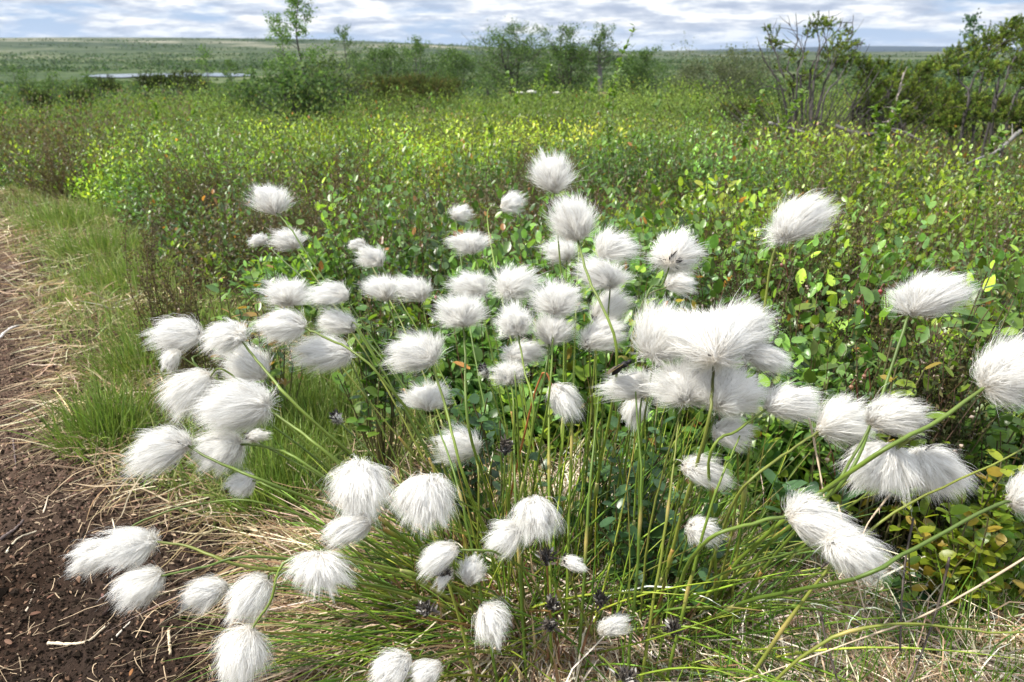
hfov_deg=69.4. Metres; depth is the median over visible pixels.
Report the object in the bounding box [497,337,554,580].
cottongrass
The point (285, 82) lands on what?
birch bush
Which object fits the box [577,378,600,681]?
bare stalk
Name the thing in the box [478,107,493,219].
leafy shoot
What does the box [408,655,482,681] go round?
cottongrass
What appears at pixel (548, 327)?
cottongrass
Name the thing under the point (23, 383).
stick
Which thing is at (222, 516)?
dry grass
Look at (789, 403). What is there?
cottongrass
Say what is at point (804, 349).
bilberry
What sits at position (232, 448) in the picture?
cottongrass
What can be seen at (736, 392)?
cottongrass
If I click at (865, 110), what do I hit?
juniper
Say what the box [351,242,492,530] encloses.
cottongrass
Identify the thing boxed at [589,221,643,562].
cottongrass
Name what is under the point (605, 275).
cottongrass
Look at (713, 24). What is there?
sky
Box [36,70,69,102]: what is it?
birch tree
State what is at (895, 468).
cottongrass
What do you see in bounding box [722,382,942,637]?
cottongrass
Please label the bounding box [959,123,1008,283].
leafy shoot
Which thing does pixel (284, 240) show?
cottongrass
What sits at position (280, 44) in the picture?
birch tree
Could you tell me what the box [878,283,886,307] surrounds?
bilberry flower
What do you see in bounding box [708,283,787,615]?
cottongrass
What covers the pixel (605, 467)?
bilberry shrub
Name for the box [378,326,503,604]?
cottongrass
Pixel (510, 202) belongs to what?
cottongrass
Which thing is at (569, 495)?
bare stalk
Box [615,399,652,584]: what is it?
cottongrass
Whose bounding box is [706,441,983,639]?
cottongrass
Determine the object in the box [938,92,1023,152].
juniper
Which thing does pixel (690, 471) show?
cottongrass
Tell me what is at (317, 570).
cottongrass
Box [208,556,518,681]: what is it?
cottongrass
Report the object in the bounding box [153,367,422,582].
cottongrass
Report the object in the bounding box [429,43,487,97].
birch tree
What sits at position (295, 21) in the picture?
birch tree
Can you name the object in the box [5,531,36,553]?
stick
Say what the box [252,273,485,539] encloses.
cottongrass
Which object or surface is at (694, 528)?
cottongrass
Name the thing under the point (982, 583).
dry straw
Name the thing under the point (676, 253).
cottongrass
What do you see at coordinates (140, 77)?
juniper
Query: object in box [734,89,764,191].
leafy shoot
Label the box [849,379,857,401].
bilberry flower
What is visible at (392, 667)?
cottongrass
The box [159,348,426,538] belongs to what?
cottongrass
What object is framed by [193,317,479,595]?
cottongrass
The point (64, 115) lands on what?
heath
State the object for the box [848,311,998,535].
heather
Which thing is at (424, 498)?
cottongrass
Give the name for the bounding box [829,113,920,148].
dead branch
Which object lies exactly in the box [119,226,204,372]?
heather
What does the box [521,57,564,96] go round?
birch tree
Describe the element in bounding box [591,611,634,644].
cottongrass
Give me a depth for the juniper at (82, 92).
10.52 m
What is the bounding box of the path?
[0,244,333,681]
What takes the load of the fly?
on the cottongrass at (622, 385)
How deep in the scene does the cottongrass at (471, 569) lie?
0.54 m
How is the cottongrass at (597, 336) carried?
on the ground at (258, 45)
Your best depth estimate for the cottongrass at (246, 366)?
0.65 m
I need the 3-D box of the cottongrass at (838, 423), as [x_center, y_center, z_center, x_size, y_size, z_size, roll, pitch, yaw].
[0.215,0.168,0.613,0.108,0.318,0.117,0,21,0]
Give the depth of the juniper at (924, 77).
3.84 m
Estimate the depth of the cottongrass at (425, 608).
0.54 m
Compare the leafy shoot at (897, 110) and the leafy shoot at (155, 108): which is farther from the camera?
the leafy shoot at (155, 108)
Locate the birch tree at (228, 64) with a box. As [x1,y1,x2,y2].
[219,58,243,101]
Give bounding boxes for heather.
[0,123,153,202]
[113,135,281,228]
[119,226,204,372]
[156,242,223,420]
[243,169,380,274]
[247,138,411,212]
[470,140,602,235]
[672,184,779,302]
[677,231,813,406]
[751,150,905,248]
[755,181,904,344]
[820,303,961,395]
[833,356,1009,568]
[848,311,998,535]
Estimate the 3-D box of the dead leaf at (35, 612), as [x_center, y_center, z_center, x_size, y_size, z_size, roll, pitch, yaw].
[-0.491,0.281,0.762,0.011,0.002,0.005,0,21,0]
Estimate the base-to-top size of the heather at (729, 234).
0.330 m
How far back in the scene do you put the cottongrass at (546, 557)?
0.55 m
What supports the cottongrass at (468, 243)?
on the ground at (258, 45)
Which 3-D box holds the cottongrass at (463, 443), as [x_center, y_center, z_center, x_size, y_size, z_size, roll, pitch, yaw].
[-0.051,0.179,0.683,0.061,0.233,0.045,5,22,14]
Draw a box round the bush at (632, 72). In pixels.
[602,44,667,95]
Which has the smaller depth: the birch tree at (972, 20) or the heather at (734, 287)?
the heather at (734, 287)
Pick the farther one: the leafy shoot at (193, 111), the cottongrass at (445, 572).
the leafy shoot at (193, 111)
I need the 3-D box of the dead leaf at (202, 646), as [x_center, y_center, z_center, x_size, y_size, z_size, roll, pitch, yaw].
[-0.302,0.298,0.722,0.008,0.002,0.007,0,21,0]
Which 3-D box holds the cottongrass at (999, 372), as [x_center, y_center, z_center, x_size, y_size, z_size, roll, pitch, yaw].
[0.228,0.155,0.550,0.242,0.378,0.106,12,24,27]
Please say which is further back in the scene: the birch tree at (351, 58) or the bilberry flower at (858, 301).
the birch tree at (351, 58)
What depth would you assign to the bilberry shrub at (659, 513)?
0.67 m
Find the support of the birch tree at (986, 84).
on the ground at (258, 45)
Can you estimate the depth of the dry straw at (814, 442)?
0.55 m
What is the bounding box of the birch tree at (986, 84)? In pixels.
[970,31,1009,94]
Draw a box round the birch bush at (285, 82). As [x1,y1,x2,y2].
[243,51,365,134]
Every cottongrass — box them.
[56,498,465,614]
[83,524,473,627]
[99,555,414,617]
[112,419,472,590]
[137,313,420,557]
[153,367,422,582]
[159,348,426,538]
[171,374,461,602]
[172,574,461,617]
[186,427,477,613]
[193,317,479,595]
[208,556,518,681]
[215,334,452,579]
[217,571,475,628]
[222,468,440,602]
[240,181,483,558]
[243,428,431,582]
[246,304,498,551]
[247,233,496,550]
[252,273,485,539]
[262,225,462,539]
[281,547,476,621]
[284,329,429,545]
[303,278,488,580]
[309,305,470,553]
[312,454,450,627]
[318,512,480,603]
[329,408,443,542]
[348,238,483,548]
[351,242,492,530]
[354,271,464,555]
[367,647,533,681]
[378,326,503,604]
[383,273,489,558]
[383,471,531,596]
[396,376,475,592]
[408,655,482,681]
[415,539,544,602]
[415,599,516,659]
[425,292,507,579]
[427,421,482,595]
[431,567,521,633]
[434,565,479,605]
[439,229,535,545]
[443,267,528,565]
[447,203,504,506]
[456,553,487,648]
[471,596,517,656]
[477,361,553,567]
[479,516,573,635]
[484,259,562,584]
[484,356,533,583]
[487,186,537,494]
[491,298,535,599]
[496,434,513,590]
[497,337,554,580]
[498,372,587,564]
[506,495,567,619]
[507,309,582,574]
[524,274,591,562]
[526,145,588,545]
[528,616,562,649]
[529,593,560,620]
[534,543,557,650]
[535,234,577,534]
[537,186,617,557]
[560,553,601,654]
[566,251,639,572]
[573,310,632,518]
[573,588,609,631]
[578,283,637,546]
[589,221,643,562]
[591,363,653,606]
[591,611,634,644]
[597,654,639,681]
[599,269,700,544]
[613,224,709,577]
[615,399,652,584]
[628,286,694,580]
[629,355,730,638]
[632,617,683,637]
[649,300,765,642]
[651,357,773,575]
[653,520,909,622]
[654,514,729,605]
[655,451,738,604]
[662,481,863,628]
[672,414,759,593]
[684,320,1023,622]
[688,462,1023,635]
[697,391,883,613]
[701,340,797,579]
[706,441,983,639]
[707,379,832,612]
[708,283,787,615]
[710,434,935,604]
[717,268,988,609]
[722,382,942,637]
[726,187,846,638]
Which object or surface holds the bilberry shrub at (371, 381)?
on the ground at (258, 45)
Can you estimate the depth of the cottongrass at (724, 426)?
0.57 m
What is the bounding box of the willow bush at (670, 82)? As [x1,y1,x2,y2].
[661,70,700,98]
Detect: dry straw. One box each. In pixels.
[739,557,1023,681]
[808,418,866,586]
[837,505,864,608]
[863,493,890,533]
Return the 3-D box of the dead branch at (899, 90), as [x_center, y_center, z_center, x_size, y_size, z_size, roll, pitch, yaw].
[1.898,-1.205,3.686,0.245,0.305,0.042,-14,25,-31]
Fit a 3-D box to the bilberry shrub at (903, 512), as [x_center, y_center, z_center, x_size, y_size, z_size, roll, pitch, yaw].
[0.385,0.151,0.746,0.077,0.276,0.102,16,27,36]
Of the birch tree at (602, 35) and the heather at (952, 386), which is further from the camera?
the birch tree at (602, 35)
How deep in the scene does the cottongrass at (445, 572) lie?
0.54 m
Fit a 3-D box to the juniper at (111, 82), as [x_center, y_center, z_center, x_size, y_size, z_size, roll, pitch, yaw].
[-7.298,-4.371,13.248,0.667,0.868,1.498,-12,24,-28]
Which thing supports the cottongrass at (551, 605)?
on the ground at (258, 45)
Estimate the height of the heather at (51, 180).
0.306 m
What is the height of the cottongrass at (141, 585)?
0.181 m
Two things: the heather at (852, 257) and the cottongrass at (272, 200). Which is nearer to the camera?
the cottongrass at (272, 200)
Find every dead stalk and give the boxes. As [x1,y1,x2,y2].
[819,612,838,681]
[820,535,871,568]
[899,518,914,650]
[909,557,950,681]
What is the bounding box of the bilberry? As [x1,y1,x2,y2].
[0,107,1023,626]
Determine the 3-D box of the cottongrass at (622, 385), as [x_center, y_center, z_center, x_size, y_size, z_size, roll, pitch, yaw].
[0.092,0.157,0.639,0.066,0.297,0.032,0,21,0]
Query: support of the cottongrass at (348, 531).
on the ground at (258, 45)
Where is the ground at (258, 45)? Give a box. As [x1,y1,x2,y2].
[0,37,1023,647]
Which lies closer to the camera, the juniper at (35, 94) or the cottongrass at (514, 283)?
the cottongrass at (514, 283)
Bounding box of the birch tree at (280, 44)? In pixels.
[264,13,305,110]
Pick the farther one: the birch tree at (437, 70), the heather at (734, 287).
the birch tree at (437, 70)
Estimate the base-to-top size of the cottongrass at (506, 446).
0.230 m
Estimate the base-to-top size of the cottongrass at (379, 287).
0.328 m
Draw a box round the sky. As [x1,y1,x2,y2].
[0,0,1023,50]
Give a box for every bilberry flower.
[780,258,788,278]
[825,451,835,474]
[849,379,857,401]
[856,294,864,318]
[862,368,870,391]
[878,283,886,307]
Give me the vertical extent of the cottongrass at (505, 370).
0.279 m
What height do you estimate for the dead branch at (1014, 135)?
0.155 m
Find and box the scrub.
[0,37,1023,112]
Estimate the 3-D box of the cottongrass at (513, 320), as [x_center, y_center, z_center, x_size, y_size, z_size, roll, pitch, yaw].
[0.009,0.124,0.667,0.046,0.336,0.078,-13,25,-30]
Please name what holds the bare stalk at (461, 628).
on the ground at (258, 45)
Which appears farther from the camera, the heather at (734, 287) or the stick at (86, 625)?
the heather at (734, 287)
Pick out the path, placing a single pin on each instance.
(92, 612)
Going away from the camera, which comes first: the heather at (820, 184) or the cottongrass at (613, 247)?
the cottongrass at (613, 247)
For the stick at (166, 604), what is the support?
on the path
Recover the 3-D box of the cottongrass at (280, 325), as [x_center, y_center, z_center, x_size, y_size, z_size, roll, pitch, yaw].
[-0.115,0.125,0.691,0.264,0.312,0.059,5,22,13]
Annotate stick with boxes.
[0,325,18,337]
[0,353,63,391]
[0,519,23,540]
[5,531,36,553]
[12,439,16,464]
[47,623,109,645]
[83,610,143,626]
[102,599,117,615]
[111,622,129,639]
[148,601,209,617]
[167,630,171,654]
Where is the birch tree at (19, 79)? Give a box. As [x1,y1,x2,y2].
[0,62,40,102]
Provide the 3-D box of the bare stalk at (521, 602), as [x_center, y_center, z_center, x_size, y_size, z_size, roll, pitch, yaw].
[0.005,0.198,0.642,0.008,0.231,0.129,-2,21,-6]
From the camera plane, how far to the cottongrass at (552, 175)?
0.69 m
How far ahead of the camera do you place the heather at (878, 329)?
0.96 m
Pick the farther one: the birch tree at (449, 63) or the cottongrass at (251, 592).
the birch tree at (449, 63)
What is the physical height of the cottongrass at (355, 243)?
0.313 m
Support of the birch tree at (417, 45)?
on the ground at (258, 45)
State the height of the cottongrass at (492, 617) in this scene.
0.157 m
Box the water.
[78,73,251,76]
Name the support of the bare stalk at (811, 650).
on the ground at (258, 45)
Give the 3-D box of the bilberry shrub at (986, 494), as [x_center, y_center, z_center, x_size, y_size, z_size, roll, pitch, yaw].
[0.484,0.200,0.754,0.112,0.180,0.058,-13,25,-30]
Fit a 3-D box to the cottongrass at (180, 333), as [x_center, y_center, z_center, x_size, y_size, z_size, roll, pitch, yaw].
[-0.187,0.131,0.698,0.308,0.313,0.042,4,22,11]
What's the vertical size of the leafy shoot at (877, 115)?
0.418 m
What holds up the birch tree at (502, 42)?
on the ground at (258, 45)
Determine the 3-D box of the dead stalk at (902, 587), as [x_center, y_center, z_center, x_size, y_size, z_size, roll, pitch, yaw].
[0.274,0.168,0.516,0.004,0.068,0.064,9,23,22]
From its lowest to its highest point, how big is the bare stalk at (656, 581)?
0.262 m
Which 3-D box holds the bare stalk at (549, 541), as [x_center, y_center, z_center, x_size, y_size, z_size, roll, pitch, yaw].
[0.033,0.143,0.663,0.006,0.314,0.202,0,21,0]
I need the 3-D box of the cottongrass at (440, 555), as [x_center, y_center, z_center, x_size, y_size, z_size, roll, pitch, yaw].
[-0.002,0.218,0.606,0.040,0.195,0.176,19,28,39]
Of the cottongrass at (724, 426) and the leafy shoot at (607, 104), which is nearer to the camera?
the cottongrass at (724, 426)
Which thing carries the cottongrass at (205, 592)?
on the ground at (258, 45)
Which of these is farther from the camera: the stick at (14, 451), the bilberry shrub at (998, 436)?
the stick at (14, 451)
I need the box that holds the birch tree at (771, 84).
[732,66,784,100]
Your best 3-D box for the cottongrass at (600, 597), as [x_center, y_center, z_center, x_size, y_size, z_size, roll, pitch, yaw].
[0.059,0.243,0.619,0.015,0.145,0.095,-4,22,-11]
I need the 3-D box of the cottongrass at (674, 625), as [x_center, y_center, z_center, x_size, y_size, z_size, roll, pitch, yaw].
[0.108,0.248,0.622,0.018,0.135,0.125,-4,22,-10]
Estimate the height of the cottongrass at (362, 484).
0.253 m
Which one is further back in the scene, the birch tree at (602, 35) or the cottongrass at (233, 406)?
the birch tree at (602, 35)
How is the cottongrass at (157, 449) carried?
on the ground at (258, 45)
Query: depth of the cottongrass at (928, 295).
0.52 m
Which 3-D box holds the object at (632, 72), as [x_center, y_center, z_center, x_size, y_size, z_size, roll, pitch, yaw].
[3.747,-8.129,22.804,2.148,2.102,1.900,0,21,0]
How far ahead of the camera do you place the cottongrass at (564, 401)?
0.63 m
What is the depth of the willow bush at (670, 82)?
16.76 m
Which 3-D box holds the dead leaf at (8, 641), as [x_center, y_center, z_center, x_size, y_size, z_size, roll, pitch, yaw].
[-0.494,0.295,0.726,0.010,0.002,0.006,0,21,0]
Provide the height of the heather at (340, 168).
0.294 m
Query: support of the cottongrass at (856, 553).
on the ground at (258, 45)
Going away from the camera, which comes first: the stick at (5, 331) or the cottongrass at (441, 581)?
the cottongrass at (441, 581)
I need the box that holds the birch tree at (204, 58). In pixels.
[192,43,219,100]
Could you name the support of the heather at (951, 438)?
on the ground at (258, 45)
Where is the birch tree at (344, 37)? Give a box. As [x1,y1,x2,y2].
[324,24,369,94]
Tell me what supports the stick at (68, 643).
on the path
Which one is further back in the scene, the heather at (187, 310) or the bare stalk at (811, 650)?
the heather at (187, 310)
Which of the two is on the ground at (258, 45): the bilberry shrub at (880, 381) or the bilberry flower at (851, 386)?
the bilberry shrub at (880, 381)
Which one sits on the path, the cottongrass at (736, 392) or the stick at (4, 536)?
the stick at (4, 536)
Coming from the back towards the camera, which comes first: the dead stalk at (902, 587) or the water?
the water
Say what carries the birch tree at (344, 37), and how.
on the ground at (258, 45)
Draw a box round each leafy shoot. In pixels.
[142,85,159,151]
[188,101,204,172]
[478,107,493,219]
[506,70,519,189]
[538,63,551,155]
[574,76,600,181]
[602,68,623,185]
[603,23,635,164]
[646,92,665,191]
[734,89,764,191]
[763,85,808,206]
[863,100,908,222]
[867,104,886,209]
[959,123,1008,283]
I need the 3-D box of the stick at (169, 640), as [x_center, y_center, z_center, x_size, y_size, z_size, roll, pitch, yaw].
[-0.339,0.298,0.731,0.004,0.006,0.032,-9,23,-22]
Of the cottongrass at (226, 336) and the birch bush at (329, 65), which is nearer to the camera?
the cottongrass at (226, 336)
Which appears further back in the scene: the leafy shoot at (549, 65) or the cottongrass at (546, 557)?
the leafy shoot at (549, 65)
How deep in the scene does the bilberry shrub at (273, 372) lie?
1.06 m
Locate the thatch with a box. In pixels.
[110,428,1023,681]
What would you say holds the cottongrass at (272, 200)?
on the ground at (258, 45)
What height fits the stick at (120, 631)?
0.003 m
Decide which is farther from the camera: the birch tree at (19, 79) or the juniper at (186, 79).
the birch tree at (19, 79)
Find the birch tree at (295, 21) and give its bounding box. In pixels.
[259,0,335,117]
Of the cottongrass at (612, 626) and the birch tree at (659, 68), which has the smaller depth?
the cottongrass at (612, 626)
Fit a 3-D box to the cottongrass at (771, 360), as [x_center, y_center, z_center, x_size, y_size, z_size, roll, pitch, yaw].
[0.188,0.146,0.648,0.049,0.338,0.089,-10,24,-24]
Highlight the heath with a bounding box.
[0,73,1023,182]
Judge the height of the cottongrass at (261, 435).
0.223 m
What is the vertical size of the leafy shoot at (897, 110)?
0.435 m
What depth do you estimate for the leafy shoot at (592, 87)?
2.52 m
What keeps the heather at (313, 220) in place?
on the ground at (258, 45)
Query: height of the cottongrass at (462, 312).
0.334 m
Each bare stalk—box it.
[391,474,477,681]
[435,417,498,681]
[513,428,527,680]
[547,314,552,681]
[564,247,578,659]
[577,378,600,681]
[627,392,642,669]
[640,422,678,681]
[664,435,739,681]
[746,448,1023,681]
[772,622,1023,681]
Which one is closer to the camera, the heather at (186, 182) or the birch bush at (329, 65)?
the heather at (186, 182)
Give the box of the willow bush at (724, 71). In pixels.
[661,31,794,100]
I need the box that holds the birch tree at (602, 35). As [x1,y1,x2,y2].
[580,21,625,96]
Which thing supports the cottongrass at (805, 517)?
on the ground at (258, 45)
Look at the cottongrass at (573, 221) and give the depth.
0.61 m
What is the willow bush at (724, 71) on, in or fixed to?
on the ground at (258, 45)
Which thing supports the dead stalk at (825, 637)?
on the dry straw at (982, 583)
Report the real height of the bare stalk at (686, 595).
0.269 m
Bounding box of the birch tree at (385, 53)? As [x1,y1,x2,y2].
[347,40,416,97]
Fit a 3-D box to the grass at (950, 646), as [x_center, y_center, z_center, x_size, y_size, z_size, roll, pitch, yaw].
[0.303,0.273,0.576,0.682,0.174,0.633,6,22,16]
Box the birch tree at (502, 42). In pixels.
[455,14,558,97]
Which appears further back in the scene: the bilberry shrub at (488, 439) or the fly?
the bilberry shrub at (488, 439)
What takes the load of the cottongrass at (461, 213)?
on the ground at (258, 45)
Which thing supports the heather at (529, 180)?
on the ground at (258, 45)
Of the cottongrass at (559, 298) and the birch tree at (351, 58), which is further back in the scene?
the birch tree at (351, 58)
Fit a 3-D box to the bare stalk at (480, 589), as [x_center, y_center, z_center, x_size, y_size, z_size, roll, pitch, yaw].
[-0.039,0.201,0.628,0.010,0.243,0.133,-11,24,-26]
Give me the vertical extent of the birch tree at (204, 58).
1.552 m
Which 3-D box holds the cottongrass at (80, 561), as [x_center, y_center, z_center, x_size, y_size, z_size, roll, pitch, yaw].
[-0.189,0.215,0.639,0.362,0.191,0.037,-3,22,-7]
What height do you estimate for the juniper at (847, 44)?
0.834 m
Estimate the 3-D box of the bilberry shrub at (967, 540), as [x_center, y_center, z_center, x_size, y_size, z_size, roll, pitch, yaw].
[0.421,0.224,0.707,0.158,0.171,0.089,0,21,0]
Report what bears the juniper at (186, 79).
on the ground at (258, 45)
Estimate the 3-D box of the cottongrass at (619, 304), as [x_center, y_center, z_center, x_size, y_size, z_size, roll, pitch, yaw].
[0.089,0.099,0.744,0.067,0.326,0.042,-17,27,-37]
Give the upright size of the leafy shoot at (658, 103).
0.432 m
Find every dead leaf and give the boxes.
[4,639,12,644]
[29,611,41,614]
[198,643,207,648]
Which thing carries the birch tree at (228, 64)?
on the ground at (258, 45)
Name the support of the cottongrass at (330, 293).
on the ground at (258, 45)
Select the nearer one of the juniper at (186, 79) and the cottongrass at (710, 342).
the cottongrass at (710, 342)
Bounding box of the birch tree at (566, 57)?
[522,21,618,96]
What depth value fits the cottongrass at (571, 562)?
0.54 m
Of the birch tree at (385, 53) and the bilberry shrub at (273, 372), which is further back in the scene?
the birch tree at (385, 53)
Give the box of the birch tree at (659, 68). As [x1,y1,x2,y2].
[640,60,678,96]
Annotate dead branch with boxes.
[768,114,819,139]
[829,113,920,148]
[871,67,906,125]
[966,122,1022,169]
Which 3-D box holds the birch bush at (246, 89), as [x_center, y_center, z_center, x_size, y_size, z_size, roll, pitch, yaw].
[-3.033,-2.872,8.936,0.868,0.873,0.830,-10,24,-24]
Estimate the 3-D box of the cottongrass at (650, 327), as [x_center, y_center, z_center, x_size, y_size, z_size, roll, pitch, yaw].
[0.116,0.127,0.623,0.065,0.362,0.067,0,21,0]
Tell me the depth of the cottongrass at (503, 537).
0.55 m
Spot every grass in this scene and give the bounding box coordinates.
[0,178,800,681]
[0,180,804,680]
[521,465,1023,681]
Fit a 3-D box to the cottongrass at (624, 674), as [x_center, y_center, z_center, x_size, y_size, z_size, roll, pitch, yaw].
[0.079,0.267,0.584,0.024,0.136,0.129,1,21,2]
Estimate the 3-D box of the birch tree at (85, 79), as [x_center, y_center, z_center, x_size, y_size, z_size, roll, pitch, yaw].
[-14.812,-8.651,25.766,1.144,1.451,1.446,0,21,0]
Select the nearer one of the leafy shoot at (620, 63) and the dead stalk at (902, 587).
the dead stalk at (902, 587)
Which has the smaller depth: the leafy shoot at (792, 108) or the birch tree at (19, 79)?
the leafy shoot at (792, 108)
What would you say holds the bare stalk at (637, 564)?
on the ground at (258, 45)
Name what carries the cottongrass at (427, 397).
on the ground at (258, 45)
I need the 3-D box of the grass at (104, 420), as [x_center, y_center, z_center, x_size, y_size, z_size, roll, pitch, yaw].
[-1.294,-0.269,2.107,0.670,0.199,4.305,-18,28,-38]
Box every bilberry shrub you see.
[206,265,306,422]
[316,303,426,477]
[420,386,513,545]
[529,415,674,554]
[597,479,731,615]
[756,466,865,580]
[802,337,907,514]
[849,362,949,572]
[882,534,984,627]
[894,502,1023,630]
[908,262,1023,484]
[958,448,1023,564]
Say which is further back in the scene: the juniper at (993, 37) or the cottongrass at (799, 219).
the juniper at (993, 37)
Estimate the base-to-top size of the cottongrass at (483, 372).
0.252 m
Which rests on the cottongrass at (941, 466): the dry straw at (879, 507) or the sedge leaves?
the dry straw at (879, 507)
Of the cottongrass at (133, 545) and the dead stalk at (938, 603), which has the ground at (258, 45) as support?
the cottongrass at (133, 545)
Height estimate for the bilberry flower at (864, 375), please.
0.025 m
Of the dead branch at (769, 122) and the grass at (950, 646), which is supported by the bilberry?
the dead branch at (769, 122)
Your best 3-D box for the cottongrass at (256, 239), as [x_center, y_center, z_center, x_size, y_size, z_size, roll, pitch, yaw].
[-0.142,0.070,0.817,0.474,0.320,0.028,18,28,38]
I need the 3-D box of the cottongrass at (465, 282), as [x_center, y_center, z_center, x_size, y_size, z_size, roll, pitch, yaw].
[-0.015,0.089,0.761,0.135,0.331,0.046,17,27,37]
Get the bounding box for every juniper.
[11,81,57,117]
[62,83,95,111]
[85,73,125,104]
[128,69,166,101]
[151,67,213,105]
[344,69,463,107]
[707,11,919,157]
[715,96,769,128]
[786,53,970,152]
[848,89,944,139]
[917,12,1023,177]
[918,28,1023,184]
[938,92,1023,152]
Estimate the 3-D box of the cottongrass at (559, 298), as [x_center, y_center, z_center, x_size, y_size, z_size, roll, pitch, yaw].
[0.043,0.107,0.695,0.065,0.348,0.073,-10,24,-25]
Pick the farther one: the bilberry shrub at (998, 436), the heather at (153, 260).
the heather at (153, 260)
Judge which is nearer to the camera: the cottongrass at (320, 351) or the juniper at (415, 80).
the cottongrass at (320, 351)
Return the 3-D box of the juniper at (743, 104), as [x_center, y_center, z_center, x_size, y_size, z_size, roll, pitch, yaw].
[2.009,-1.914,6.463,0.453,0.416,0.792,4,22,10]
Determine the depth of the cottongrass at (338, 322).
0.72 m
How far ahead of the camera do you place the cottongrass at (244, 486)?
0.62 m
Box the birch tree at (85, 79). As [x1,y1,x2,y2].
[70,71,109,102]
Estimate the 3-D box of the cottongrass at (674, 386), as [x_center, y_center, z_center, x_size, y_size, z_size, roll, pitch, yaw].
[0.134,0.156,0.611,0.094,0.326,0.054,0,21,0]
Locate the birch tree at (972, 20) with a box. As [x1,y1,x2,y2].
[939,8,997,96]
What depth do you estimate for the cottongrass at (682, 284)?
0.69 m
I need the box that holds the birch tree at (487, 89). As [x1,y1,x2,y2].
[467,61,507,96]
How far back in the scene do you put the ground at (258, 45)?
997.51 m
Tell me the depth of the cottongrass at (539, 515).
0.54 m
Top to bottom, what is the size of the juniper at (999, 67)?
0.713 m
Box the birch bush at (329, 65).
[280,47,382,114]
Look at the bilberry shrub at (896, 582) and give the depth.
0.71 m
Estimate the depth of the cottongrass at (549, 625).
0.56 m
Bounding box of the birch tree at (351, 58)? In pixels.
[337,54,379,86]
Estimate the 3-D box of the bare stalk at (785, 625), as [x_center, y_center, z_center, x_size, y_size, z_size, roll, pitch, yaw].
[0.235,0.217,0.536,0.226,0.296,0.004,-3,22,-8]
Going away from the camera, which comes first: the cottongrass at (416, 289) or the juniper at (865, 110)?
the cottongrass at (416, 289)
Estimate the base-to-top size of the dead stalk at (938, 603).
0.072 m
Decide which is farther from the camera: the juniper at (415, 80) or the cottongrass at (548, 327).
the juniper at (415, 80)
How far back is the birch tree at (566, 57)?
20.36 m
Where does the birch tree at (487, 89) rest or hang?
on the ground at (258, 45)
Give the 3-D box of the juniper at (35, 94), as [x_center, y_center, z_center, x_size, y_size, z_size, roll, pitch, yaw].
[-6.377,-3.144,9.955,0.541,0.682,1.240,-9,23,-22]
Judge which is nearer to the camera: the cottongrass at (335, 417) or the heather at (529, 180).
the cottongrass at (335, 417)
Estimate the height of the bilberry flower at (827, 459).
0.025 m
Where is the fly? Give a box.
[606,359,631,374]
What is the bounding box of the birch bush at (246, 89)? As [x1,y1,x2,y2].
[219,65,287,116]
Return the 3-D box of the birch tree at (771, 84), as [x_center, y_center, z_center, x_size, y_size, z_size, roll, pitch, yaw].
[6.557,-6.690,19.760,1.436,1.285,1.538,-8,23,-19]
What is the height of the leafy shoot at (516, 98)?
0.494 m
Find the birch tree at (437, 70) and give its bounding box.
[415,59,468,91]
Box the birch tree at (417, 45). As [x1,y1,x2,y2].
[396,34,444,87]
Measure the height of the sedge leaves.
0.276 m
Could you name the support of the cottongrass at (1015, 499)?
on the ground at (258, 45)
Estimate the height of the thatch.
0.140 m
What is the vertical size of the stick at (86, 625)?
0.005 m
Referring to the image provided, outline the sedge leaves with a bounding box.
[162,359,1022,681]
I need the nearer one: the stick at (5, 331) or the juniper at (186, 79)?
the stick at (5, 331)
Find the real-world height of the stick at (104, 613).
0.006 m

